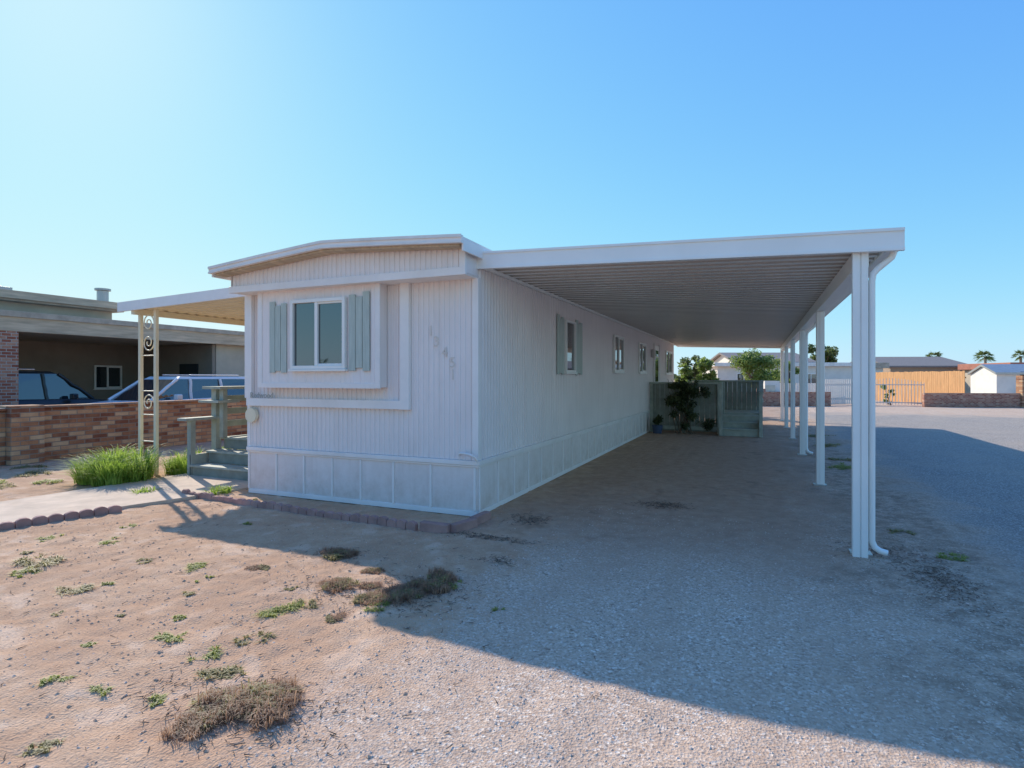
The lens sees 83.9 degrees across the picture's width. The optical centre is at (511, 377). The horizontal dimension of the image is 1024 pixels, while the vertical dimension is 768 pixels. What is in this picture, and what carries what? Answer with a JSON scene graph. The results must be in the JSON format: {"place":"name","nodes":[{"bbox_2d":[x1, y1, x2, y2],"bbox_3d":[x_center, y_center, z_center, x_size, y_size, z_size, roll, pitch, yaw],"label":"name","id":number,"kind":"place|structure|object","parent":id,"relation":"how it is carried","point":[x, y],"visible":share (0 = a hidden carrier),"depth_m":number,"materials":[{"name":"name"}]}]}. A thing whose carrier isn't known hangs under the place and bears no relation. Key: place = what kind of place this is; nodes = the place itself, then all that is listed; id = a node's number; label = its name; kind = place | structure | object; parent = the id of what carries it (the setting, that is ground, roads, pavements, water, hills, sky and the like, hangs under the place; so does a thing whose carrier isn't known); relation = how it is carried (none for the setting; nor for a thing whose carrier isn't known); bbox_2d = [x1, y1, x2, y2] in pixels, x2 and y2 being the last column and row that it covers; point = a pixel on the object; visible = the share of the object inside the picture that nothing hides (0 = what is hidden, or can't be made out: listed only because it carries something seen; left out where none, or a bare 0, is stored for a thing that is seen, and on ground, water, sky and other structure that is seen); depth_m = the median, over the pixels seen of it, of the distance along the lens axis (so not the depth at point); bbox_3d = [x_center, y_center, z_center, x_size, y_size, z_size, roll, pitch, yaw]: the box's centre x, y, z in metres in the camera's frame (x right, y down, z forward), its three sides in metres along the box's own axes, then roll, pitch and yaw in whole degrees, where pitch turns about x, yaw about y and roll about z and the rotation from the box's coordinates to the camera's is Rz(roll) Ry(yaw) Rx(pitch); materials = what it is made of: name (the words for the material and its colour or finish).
{"place":"outdoors","nodes":[
{"label":"outdoors","id":0,"kind":"place"},
{"bbox_2d":[19,332,204,345],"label":"carport ceiling","id":1,"kind":"structure","parent":0,"point":[28,336],"depth_m":17.31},
{"bbox_2d":[0,316,244,345],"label":"carport fascia","id":2,"kind":"structure","parent":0,"point":[22,324],"depth_m":15.70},
{"bbox_2d":[263,284,374,382],"bbox_3d":[-2.537,-0.545,7.367,1.860,1.230,0.008,0,0,23],"label":"bay siding","id":3,"kind":"object","parent":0,"point":[359,375],"visible":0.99,"depth_m":7.37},
{"bbox_2d":[209,235,462,273],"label":"roof fascia","id":4,"kind":"structure","parent":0,"point":[353,243],"depth_m":6.77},
{"bbox_2d":[208,234,460,268],"bbox_3d":[-2.308,-1.557,6.867,3.835,0.200,0.014,0,0,23],"label":"roof fascia lip","id":5,"kind":"object","parent":4,"relation":"attached to","point":[341,240],"visible":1,"depth_m":6.76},
{"bbox_2d":[208,240,460,273],"bbox_3d":[-2.308,-1.492,6.869,3.835,0.190,0.010,0,0,23],"label":"roof fascia drip","id":6,"kind":"object","parent":4,"relation":"attached to","point":[402,243],"visible":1,"depth_m":6.75},
{"bbox_2d":[216,243,461,276],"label":"roof under edge","id":7,"kind":"structure","parent":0,"point":[280,261],"depth_m":6.95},
{"bbox_2d":[233,249,458,285],"bbox_3d":[-2.176,-1.392,7.067,3.580,0.305,0.014,0,0,23],"label":"nose siding","id":8,"kind":"object","parent":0,"point":[342,265],"visible":1,"depth_m":6.98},
{"bbox_2d":[229,266,466,293],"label":"nose trim","id":9,"kind":"structure","parent":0,"point":[429,273],"depth_m":6.94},
{"bbox_2d":[466,253,477,276],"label":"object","id":10,"kind":"object","parent":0,"point":[471,264],"visible":0.64,"depth_m":6.50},
{"bbox_2d":[0,380,1023,767],"bbox_3d":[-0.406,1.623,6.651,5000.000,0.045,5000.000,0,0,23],"label":"ground","id":11,"kind":"structure","parent":0,"point":[948,480],"depth_m":3.86,"materials":[{"name":"gravel"}]},
{"bbox_2d":[0,411,5,465],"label":"wall run","id":12,"kind":"structure","parent":11,"relation":"on","point":[2,438],"depth_m":10.53,"materials":[{"name":"brick"}]},
{"bbox_2d":[0,330,18,405],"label":"brick column","id":13,"kind":"structure","parent":11,"relation":"on","point":[9,367],"depth_m":13.67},
{"bbox_2d":[0,405,44,465],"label":"pillar","id":14,"kind":"structure","parent":11,"relation":"on","point":[25,434],"depth_m":10.72,"materials":[{"name":"brick"}]},
{"bbox_2d":[9,552,68,571],"bbox_3d":[-4.126,1.595,4.965,0.617,0.046,0.485,0,0,23],"label":"weed patch","id":15,"kind":"object","parent":11,"relation":"on","point":[50,560],"visible":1,"depth_m":4.96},
{"bbox_2d":[15,736,66,757],"bbox_3d":[-2.073,1.624,2.499,0.176,0.026,0.121,0,0,-22],"label":"weed patch","id":16,"kind":"object","parent":11,"relation":"on","point":[44,746],"visible":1,"depth_m":2.50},
{"bbox_2d":[0,505,121,530],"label":"garden edging","id":17,"kind":"object","parent":11,"relation":"on","point":[43,519],"visible":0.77,"depth_m":6.45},
{"bbox_2d":[19,369,106,404],"bbox_3d":[-12.950,0.690,15.200,2.200,1.860,4.920,0,0,23],"label":"parked car","id":18,"kind":"object","parent":11,"relation":"on","point":[43,388],"visible":0.29,"depth_m":15.00,"materials":[{"name":"paint"}]},
{"bbox_2d":[51,583,98,596],"bbox_3d":[-3.328,1.613,4.351,0.323,0.030,0.257,0,0,-32],"label":"weed patch","id":19,"kind":"object","parent":11,"relation":"on","point":[83,588],"visible":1,"depth_m":4.35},
{"bbox_2d":[19,340,137,399],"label":"back wall","id":20,"kind":"structure","parent":11,"relation":"on","point":[74,363],"depth_m":18.81,"materials":[{"name":"brown paint"}]},
{"bbox_3d":[-13.868,0.386,19.567,0.065,0.028,0.940,0,0,23],"label":"window sill","id":21,"kind":"object","parent":20,"relation":"attached to","visible":0},
{"bbox_2d":[96,387,120,388],"bbox_3d":[-13.874,0.345,19.570,0.050,0.050,0.800,0,0,23],"label":"window frame","id":22,"kind":"object","parent":21,"relation":"on","point":[108,387],"visible":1,"depth_m":19.55,"materials":[{"name":"plastic"}]},
{"bbox_2d":[96,367,119,386],"bbox_3d":[-13.892,-0.030,19.577,0.012,0.700,0.800,0,0,23],"label":"window glass","id":23,"kind":"object","parent":22,"relation":"on","point":[101,376],"visible":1,"depth_m":19.53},
{"bbox_2d":[48,442,172,486],"bbox_3d":[-6.250,1.343,8.989,1.867,0.547,1.691,0,0,23],"label":"tall grass clump","id":24,"kind":"object","parent":11,"relation":"on","point":[110,468],"visible":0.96,"depth_m":8.71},
{"bbox_2d":[0,474,248,522],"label":"footpath","id":25,"kind":"structure","parent":11,"relation":"on","point":[171,488],"depth_m":7.65,"materials":[{"name":"concrete"}]},
{"bbox_2d":[45,401,246,460],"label":"wall run","id":26,"kind":"structure","parent":11,"relation":"on","point":[70,431],"depth_m":12.43,"materials":[{"name":"brick"}]},
{"bbox_2d":[44,399,210,408],"bbox_3d":[-4.250,0.569,22.780,0.260,0.058,25.400,0,0,23],"label":"wall cap","id":27,"kind":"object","parent":26,"relation":"on","point":[107,404],"depth_m":12.29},
{"bbox_2d":[86,374,244,403],"bbox_3d":[-9.280,0.760,15.635,2.200,1.720,5.020,0,0,23],"label":"parked car","id":28,"kind":"object","parent":11,"relation":"on","point":[178,387],"visible":0.33,"depth_m":15.20,"materials":[{"name":"white paint"}]},
{"bbox_2d":[150,630,188,641],"bbox_3d":[-2.127,1.612,3.562,0.267,0.021,0.186,0,0,2],"label":"weed patch","id":29,"kind":"object","parent":11,"relation":"on","point":[166,637],"visible":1,"depth_m":3.54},
{"bbox_2d":[143,345,214,378],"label":"end wall","id":30,"kind":"structure","parent":11,"relation":"on","point":[171,358],"depth_m":19.71,"materials":[{"name":"brown paint"}]},
{"bbox_2d":[179,364,197,376],"bbox_3d":[-11.056,0.540,19.478,0.900,2.040,0.038,0,0,23],"label":"door","id":31,"kind":"structure","parent":30,"relation":"attached to","point":[186,369],"depth_m":19.46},
{"bbox_2d":[117,288,244,474],"bbox_3d":[-3.421,0.120,13.084,3.380,3.039,8.840,0,0,23],"label":"porch awning","id":32,"kind":"object","parent":11,"relation":"on","point":[223,306],"visible":0.3,"depth_m":9.61,"materials":[{"name":"beige metal"}]},
{"bbox_2d":[159,446,205,474],"bbox_3d":[-5.608,1.416,9.850,1.229,0.421,1.198,0,0,23],"label":"tall grass clump","id":33,"kind":"object","parent":11,"relation":"on","point":[178,466],"visible":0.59,"depth_m":9.60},
{"bbox_2d":[143,344,244,376],"bbox_3d":[-9.576,0.080,26.784,5.250,3.080,14.250,0,0,23],"label":"side room","id":34,"kind":"object","parent":11,"relation":"on","point":[229,359],"depth_m":19.73,"materials":[{"name":"beige paint"}]},
{"bbox_2d":[155,695,234,746],"bbox_3d":[-1.465,1.606,2.663,0.316,0.081,0.372,0,0,32],"label":"dry weed clump","id":35,"kind":"object","parent":11,"relation":"on","point":[198,721],"visible":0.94,"depth_m":2.62,"materials":[{"name":"plant"}]},
{"bbox_2d":[177,386,247,480],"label":"front porch steps","id":36,"kind":"structure","parent":11,"relation":"on","point":[230,461],"depth_m":9.56,"materials":[{"name":"paint"}]},
{"bbox_2d":[193,665,233,680],"bbox_3d":[-1.645,1.623,3.124,0.247,0.033,0.196,0,0,-6],"label":"weed patch","id":37,"kind":"object","parent":11,"relation":"on","point":[213,672],"visible":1,"depth_m":3.13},
{"bbox_2d":[181,676,297,726],"bbox_3d":[-1.325,1.586,2.804,0.585,0.102,0.399,0,0,23],"label":"dry weed clump","id":38,"kind":"object","parent":11,"relation":"on","point":[258,690],"visible":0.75,"depth_m":2.79,"materials":[{"name":"plant"}]},
{"bbox_2d":[230,630,279,645],"bbox_3d":[-1.595,1.619,3.534,0.282,0.030,0.195,0,0,-33],"label":"weed patch","id":39,"kind":"object","parent":11,"relation":"on","point":[267,635],"visible":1,"depth_m":3.54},
{"bbox_2d":[218,687,307,732],"bbox_3d":[-1.185,1.583,2.747,0.398,0.091,0.352,0,0,23],"label":"dry weed clump","id":40,"kind":"object","parent":11,"relation":"on","point":[266,718],"visible":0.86,"depth_m":2.68,"materials":[{"name":"plant"}]},
{"bbox_2d":[249,599,307,617],"bbox_3d":[-1.600,1.616,3.972,0.425,0.038,0.250,0,0,-39],"label":"weed patch","id":41,"kind":"object","parent":11,"relation":"on","point":[288,606],"visible":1,"depth_m":3.98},
{"bbox_2d":[246,672,311,712],"bbox_3d":[-1.188,1.596,2.893,0.396,0.083,0.336,0,0,23],"label":"dry weed clump","id":42,"kind":"object","parent":11,"relation":"on","point":[289,687],"visible":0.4,"depth_m":2.92,"materials":[{"name":"plant"}]},
{"bbox_2d":[0,502,588,767],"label":"dirt clods","id":43,"kind":"object","parent":11,"relation":"on","point":[208,750],"visible":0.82,"depth_m":3.92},
{"bbox_2d":[313,545,357,560],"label":"dry weed clump","id":44,"kind":"object","parent":11,"relation":"on","point":[333,554],"visible":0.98,"depth_m":5.19,"materials":[{"name":"plant"}]},
{"bbox_2d":[182,489,490,533],"bbox_3d":[-2.446,1.590,7.091,4.505,0.125,0.747,0,0,23],"label":"garden edging","id":45,"kind":"object","parent":11,"relation":"on","point":[472,522],"visible":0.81,"depth_m":6.43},
{"bbox_2d":[317,575,361,593],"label":"dry weed clump","id":46,"kind":"object","parent":11,"relation":"on","point":[337,586],"visible":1,"depth_m":4.38,"materials":[{"name":"plant"}]},
{"bbox_2d":[249,488,477,515],"bbox_3d":[-2.065,1.590,7.349,3.622,0.060,0.012,0,0,23],"label":"skirt foot","id":47,"kind":"object","parent":11,"relation":"on","point":[382,504],"visible":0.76,"depth_m":7.25},
{"bbox_2d":[250,452,476,511],"bbox_3d":[-2.062,1.315,7.369,3.610,0.550,0.028,0,0,23],"label":"skirt front","id":48,"kind":"object","parent":47,"relation":"attached to","point":[452,487],"visible":0.93,"depth_m":7.25,"materials":[{"name":"paint"}]},
{"bbox_2d":[247,450,479,467],"bbox_3d":[-2.063,1.034,7.355,3.660,0.022,0.035,0,0,23],"label":"belt lip","id":49,"kind":"object","parent":47,"relation":"on","point":[366,459],"visible":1,"depth_m":7.24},
{"bbox_2d":[246,446,477,465],"bbox_3d":[-2.066,0.994,7.348,3.660,0.052,0.050,0,0,23],"label":"belt front","id":50,"kind":"object","parent":49,"relation":"on","point":[390,457],"visible":1,"depth_m":7.22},
{"bbox_2d":[349,587,392,605],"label":"dry weed clump","id":51,"kind":"object","parent":11,"relation":"on","point":[367,595],"visible":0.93,"depth_m":4.15,"materials":[{"name":"plant"}]},
{"bbox_2d":[370,583,414,606],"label":"dry weed clump","id":52,"kind":"object","parent":11,"relation":"on","point":[398,596],"visible":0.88,"depth_m":4.18,"materials":[{"name":"plant"}]},
{"bbox_2d":[392,582,431,599],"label":"dry weed clump","id":53,"kind":"object","parent":11,"relation":"on","point":[413,589],"visible":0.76,"depth_m":4.28,"materials":[{"name":"plant"}]},
{"bbox_2d":[410,576,454,594],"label":"dry weed clump","id":54,"kind":"object","parent":11,"relation":"on","point":[440,586],"visible":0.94,"depth_m":4.38,"materials":[{"name":"plant"}]},
{"bbox_2d":[425,566,457,582],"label":"dry weed clump","id":55,"kind":"object","parent":11,"relation":"on","point":[436,574],"visible":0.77,"depth_m":4.60,"materials":[{"name":"plant"}]},
{"bbox_2d":[1,500,1006,767],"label":"leaf litter","id":56,"kind":"object","parent":11,"relation":"on","point":[925,572],"visible":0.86,"depth_m":4.27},
{"bbox_2d":[0,507,1023,767],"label":"gravel","id":57,"kind":"structure","parent":11,"relation":"on","point":[634,671],"depth_m":3.14,"materials":[{"name":"gravel"}]},
{"bbox_2d":[478,429,649,512],"bbox_3d":[2.968,1.590,14.463,0.012,0.060,17.040,0,0,23],"label":"skirt foot","id":58,"kind":"object","parent":11,"relation":"on","point":[504,501],"visible":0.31,"depth_m":8.91},
{"bbox_2d":[664,375,715,433],"bbox_3d":[5.170,0.769,16.550,1.467,1.714,0.533,0,0,23],"label":"climbing vine","id":59,"kind":"object","parent":11,"relation":"on","point":[681,398],"visible":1,"depth_m":16.56,"materials":[{"name":"green plant"}]},
{"bbox_2d":[674,355,705,381],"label":"oleander shrub","id":60,"kind":"object","parent":11,"relation":"on","point":[685,360],"visible":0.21,"depth_m":25.26,"materials":[{"name":"green plant"}]},
{"bbox_2d":[477,227,904,557],"bbox_3d":[5.093,0.086,14.140,4.190,3.109,18.163,0,0,23],"label":"carport","id":61,"kind":"object","parent":11,"relation":"on","point":[784,293],"visible":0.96,"depth_m":6.88,"materials":[{"name":"white metal"}]},
{"bbox_2d":[462,239,487,258],"bbox_3d":[2.978,-1.445,14.339,0.023,0.130,17.800,0,0,23],"label":"eave rail","id":62,"kind":"object","parent":61,"relation":"attached to","point":[471,248],"visible":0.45,"depth_m":6.36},
{"bbox_2d":[677,356,718,401],"bbox_3d":[7.962,0.354,24.266,1.983,2.560,1.529,0,0,9],"label":"oleander shrub","id":63,"kind":"object","parent":11,"relation":"on","point":[685,371],"visible":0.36,"depth_m":24.08,"materials":[{"name":"green plant"}]},
{"bbox_2d":[650,380,763,437],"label":"fence","id":64,"kind":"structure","parent":11,"relation":"on","point":[738,415],"depth_m":16.73,"materials":[{"name":"paint"}]},
{"bbox_2d":[728,348,780,388],"bbox_3d":[17.062,-0.228,39.912,3.869,3.795,2.425,0,0,7],"label":"mesquite tree","id":65,"kind":"object","parent":11,"relation":"on","point":[748,363],"visible":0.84,"depth_m":39.53,"materials":[{"name":"green plant"}]},
{"bbox_2d":[706,362,851,391],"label":"white bungalow","id":66,"kind":"object","parent":11,"relation":"on","point":[834,370],"visible":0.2,"depth_m":45.59,"materials":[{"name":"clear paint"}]},
{"bbox_2d":[727,392,830,405],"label":"brick wall","id":67,"kind":"structure","parent":11,"relation":"on","point":[773,398],"depth_m":32.98,"materials":[{"name":"red brick"}]},
{"bbox_2d":[808,344,838,362],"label":"eucalyptus tree","id":68,"kind":"object","parent":11,"relation":"on","point":[831,353],"visible":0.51,"depth_m":68.98,"materials":[{"name":"green plant"}]},
{"bbox_2d":[825,379,851,403],"bbox_3d":[19.654,0.805,34.371,1.930,1.470,0.076,0,0,1],"label":"white picket fence","id":69,"kind":"object","parent":11,"relation":"on","point":[841,391],"visible":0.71,"depth_m":34.33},
{"bbox_2d":[875,378,924,404],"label":"iron gate","id":70,"kind":"structure","parent":11,"relation":"on","point":[901,384],"depth_m":33.42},
{"bbox_2d":[876,371,965,401],"bbox_3d":[25.470,0.576,35.874,0.100,1.988,7.426,0,0,-2],"label":"cedar fence","id":71,"kind":"object","parent":11,"relation":"on","point":[944,382],"visible":0.63,"depth_m":35.45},
{"bbox_2d":[883,367,963,371],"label":"walls","id":72,"kind":"structure","parent":11,"relation":"on","point":[909,369],"depth_m":56.94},
{"bbox_2d":[875,357,966,366],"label":"roof","id":73,"kind":"structure","parent":72,"relation":"on","point":[918,362],"depth_m":58.50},
{"bbox_2d":[922,393,1019,406],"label":"brick wall","id":74,"kind":"structure","parent":11,"relation":"on","point":[970,399],"depth_m":31.63,"materials":[{"name":"red brick"}]},
{"bbox_2d":[967,364,1023,392],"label":"garden shed","id":75,"kind":"structure","parent":11,"relation":"on","point":[993,378],"depth_m":43.95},
{"bbox_2d":[1016,376,1023,407],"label":"pillar","id":76,"kind":"structure","parent":11,"relation":"on","point":[1020,384],"depth_m":31.31,"materials":[{"name":"brick"}]},
{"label":"walls","id":77,"kind":"object","parent":11,"relation":"on","visible":0},
{"bbox_2d":[710,353,815,362],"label":"roof","id":78,"kind":"structure","parent":77,"relation":"on","point":[727,356],"depth_m":53.08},
{"bbox_2d":[0,0,1023,374],"label":"sky","id":79,"kind":"structure","parent":0,"point":[146,146],"materials":[{"name":"blue"}]},
{"bbox_3d":[-12.627,-1.705,19.523,5.380,0.450,30.000,0,0,23],"label":"carport","id":80,"kind":"object","parent":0,"visible":0},
{"bbox_2d":[0,301,111,319],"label":"clerestory","id":81,"kind":"object","parent":80,"relation":"on","point":[26,307],"visible":0.29,"depth_m":16.66,"materials":[{"name":"beige paint"}]},
{"bbox_2d":[0,297,121,312],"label":"roof","id":82,"kind":"structure","parent":81,"relation":"on","point":[55,304],"depth_m":16.50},
{"bbox_2d":[0,289,117,309],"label":"roof edge","id":83,"kind":"object","parent":82,"relation":"attached to","point":[21,295],"depth_m":16.37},
{"bbox_2d":[0,310,244,335],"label":"fascia drip","id":84,"kind":"object","parent":80,"relation":"attached to","point":[79,319],"visible":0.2,"depth_m":15.64},
{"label":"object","id":85,"kind":"object","parent":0,"visible":0},
{"bbox_2d":[234,274,476,295],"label":"nose soffit","id":86,"kind":"structure","parent":85,"relation":"attached to","point":[437,279],"depth_m":6.92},
{"bbox_2d":[251,279,471,459],"bbox_3d":[-2.067,-0.102,7.357,3.610,2.135,0.014,0,0,23],"label":"front siding","id":87,"kind":"object","parent":85,"relation":"attached to","point":[435,421],"visible":0.45,"depth_m":6.99,"materials":[{"name":"metal"}]},
{"bbox_2d":[246,398,399,409],"bbox_3d":[-2.547,0.334,7.534,2.570,0.108,0.068,0,0,23],"label":"surround","id":88,"kind":"object","parent":87,"relation":"attached to","point":[359,404],"visible":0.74,"depth_m":7.45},
{"bbox_2d":[245,295,254,397],"bbox_3d":[-3.695,-0.445,8.027,0.130,1.450,0.069,0,0,23],"label":"surround","id":89,"kind":"object","parent":88,"relation":"on","point":[249,343],"visible":0.86,"depth_m":8.00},
{"bbox_2d":[381,284,386,387],"bbox_3d":[-2.502,-0.525,7.448,1.980,1.290,0.150,0,0,23],"label":"window trim","id":90,"kind":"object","parent":87,"relation":"attached to","point":[383,336],"visible":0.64,"depth_m":7.06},
{"bbox_2d":[258,293,262,387],"bbox_3d":[-3.425,-0.520,7.750,0.075,1.300,0.025,0,0,23],"label":"bay edge","id":91,"kind":"object","parent":90,"relation":"attached to","point":[260,338],"visible":0.91,"depth_m":7.74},
{"bbox_2d":[270,302,275,372],"bbox_3d":[-3.211,-0.546,7.633,0.091,0.949,0.018,0,0,23],"label":"shutter board","id":92,"kind":"object","parent":90,"relation":"attached to","point":[272,336],"visible":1,"depth_m":7.62,"materials":[{"name":"green paint"}]},
{"bbox_2d":[275,306,280,370],"bbox_3d":[-3.120,-0.526,7.594,0.091,0.868,0.018,0,0,23],"label":"shutter board","id":93,"kind":"object","parent":90,"relation":"attached to","point":[277,338],"visible":1,"depth_m":7.58,"materials":[{"name":"green paint"}]},
{"bbox_2d":[281,303,286,372],"bbox_3d":[-3.028,-0.529,7.555,0.091,0.921,0.018,0,0,23],"label":"shutter board","id":94,"kind":"object","parent":90,"relation":"attached to","point":[283,337],"visible":1,"depth_m":7.54,"materials":[{"name":"green paint"}]},
{"bbox_2d":[295,303,341,365],"bbox_3d":[-2.488,-0.568,7.335,0.805,0.815,0.012,0,0,23],"label":"window glass","id":95,"kind":"object","parent":90,"relation":"attached to","point":[330,332],"visible":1,"depth_m":7.32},
{"bbox_2d":[290,300,294,368],"bbox_3d":[-2.886,-0.568,7.485,0.045,0.905,0.050,0,0,23],"label":"window frame","id":96,"kind":"object","parent":95,"relation":"on","point":[292,334],"visible":0.85,"depth_m":7.47,"materials":[{"name":"plastic"}]},
{"bbox_2d":[314,302,318,365],"bbox_3d":[-2.512,-0.568,7.330,0.050,0.815,0.040,0,0,23],"label":"window mullion","id":97,"kind":"structure","parent":95,"relation":"on","point":[316,333],"depth_m":7.31},
{"bbox_2d":[292,297,341,303],"bbox_3d":[-2.496,-0.998,7.317,0.805,0.045,0.050,0,0,23],"label":"window frame","id":98,"kind":"object","parent":95,"relation":"on","point":[316,300],"visible":1,"depth_m":7.29,"materials":[{"name":"plastic"}]},
{"bbox_2d":[342,296,346,368],"bbox_3d":[-2.105,-0.568,7.149,0.045,0.905,0.050,0,0,23],"label":"window frame","id":99,"kind":"object","parent":95,"relation":"on","point":[344,332],"visible":1,"depth_m":7.13,"materials":[{"name":"plastic"}]},
{"bbox_2d":[262,383,374,388],"bbox_3d":[-2.536,0.099,7.369,1.860,0.067,0.024,0,0,23],"label":"bay edge","id":100,"kind":"object","parent":90,"relation":"attached to","point":[326,385],"visible":1,"depth_m":7.32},
{"bbox_2d":[349,294,355,370],"bbox_3d":[-1.995,-0.565,7.111,0.098,0.951,0.018,0,0,23],"label":"shutter board","id":101,"kind":"object","parent":90,"relation":"attached to","point":[352,332],"visible":1,"depth_m":7.10,"materials":[{"name":"green paint"}]},
{"bbox_2d":[356,296,362,367],"bbox_3d":[-1.898,-0.567,7.069,0.098,0.886,0.018,0,0,23],"label":"shutter board","id":102,"kind":"object","parent":90,"relation":"attached to","point":[359,332],"visible":1,"depth_m":7.06,"materials":[{"name":"green paint"}]},
{"bbox_2d":[363,291,369,370],"bbox_3d":[-1.800,-0.578,7.027,0.098,0.983,0.018,0,0,23],"label":"shutter board","id":103,"kind":"object","parent":90,"relation":"attached to","point":[366,330],"visible":1,"depth_m":7.01,"materials":[{"name":"green paint"}]},
{"bbox_2d":[375,283,380,388],"bbox_3d":[-1.648,-0.520,6.986,0.075,1.300,0.025,0,0,23],"label":"bay edge","id":104,"kind":"object","parent":90,"relation":"attached to","point":[377,335],"visible":0.89,"depth_m":6.97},
{"bbox_2d":[400,283,411,409],"bbox_3d":[-1.307,-0.390,7.000,0.130,1.560,0.070,0,0,23],"label":"surround","id":105,"kind":"object","parent":87,"relation":"attached to","point":[405,346],"visible":0.91,"depth_m":6.97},
{"bbox_2d":[472,278,480,460],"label":"corner trim","id":106,"kind":"structure","parent":85,"relation":"attached to","point":[476,367],"depth_m":6.64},
{"bbox_2d":[477,413,649,511],"bbox_3d":[2.951,1.315,14.476,0.028,0.550,17.030,0,0,23],"label":"skirt side","id":107,"kind":"object","parent":85,"relation":"attached to","point":[488,485],"visible":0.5,"depth_m":8.70,"materials":[{"name":"paint"}]},
{"bbox_2d":[480,412,649,466],"bbox_3d":[2.960,1.032,14.461,0.037,0.021,17.050,0,0,23],"label":"belt lip","id":108,"kind":"object","parent":107,"relation":"attached to","point":[552,443],"visible":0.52,"depth_m":8.79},
{"bbox_2d":[478,410,649,465],"bbox_3d":[2.965,0.993,14.455,0.052,0.051,17.058,0,0,23],"label":"belt side","id":109,"kind":"object","parent":108,"relation":"on","point":[502,455],"visible":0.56,"depth_m":8.68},
{"bbox_2d":[477,269,673,459],"bbox_3d":[2.964,-0.228,14.470,0.018,2.385,17.030,0,0,23],"label":"side siding","id":110,"kind":"object","parent":85,"relation":"attached to","point":[530,395],"visible":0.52,"depth_m":8.65,"materials":[{"name":"metal"}]},
{"bbox_2d":[615,337,622,369],"bbox_3d":[2.478,-0.560,13.297,0.012,0.750,0.920,0,0,23],"label":"window glass","id":111,"kind":"object","parent":110,"relation":"attached to","point":[616,353],"visible":0.71,"depth_m":13.21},
{"bbox_3d":[1.007,-0.117,9.826,0.050,0.035,0.480,0,0,23],"label":"window frame","id":112,"kind":"object","parent":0,"visible":0},
{"bbox_2d":[567,323,573,369],"bbox_3d":[0.990,-0.540,9.833,0.012,0.810,0.480,0,0,23],"label":"window glass","id":113,"kind":"object","parent":112,"relation":"on","point":[570,346],"visible":0.79,"depth_m":9.88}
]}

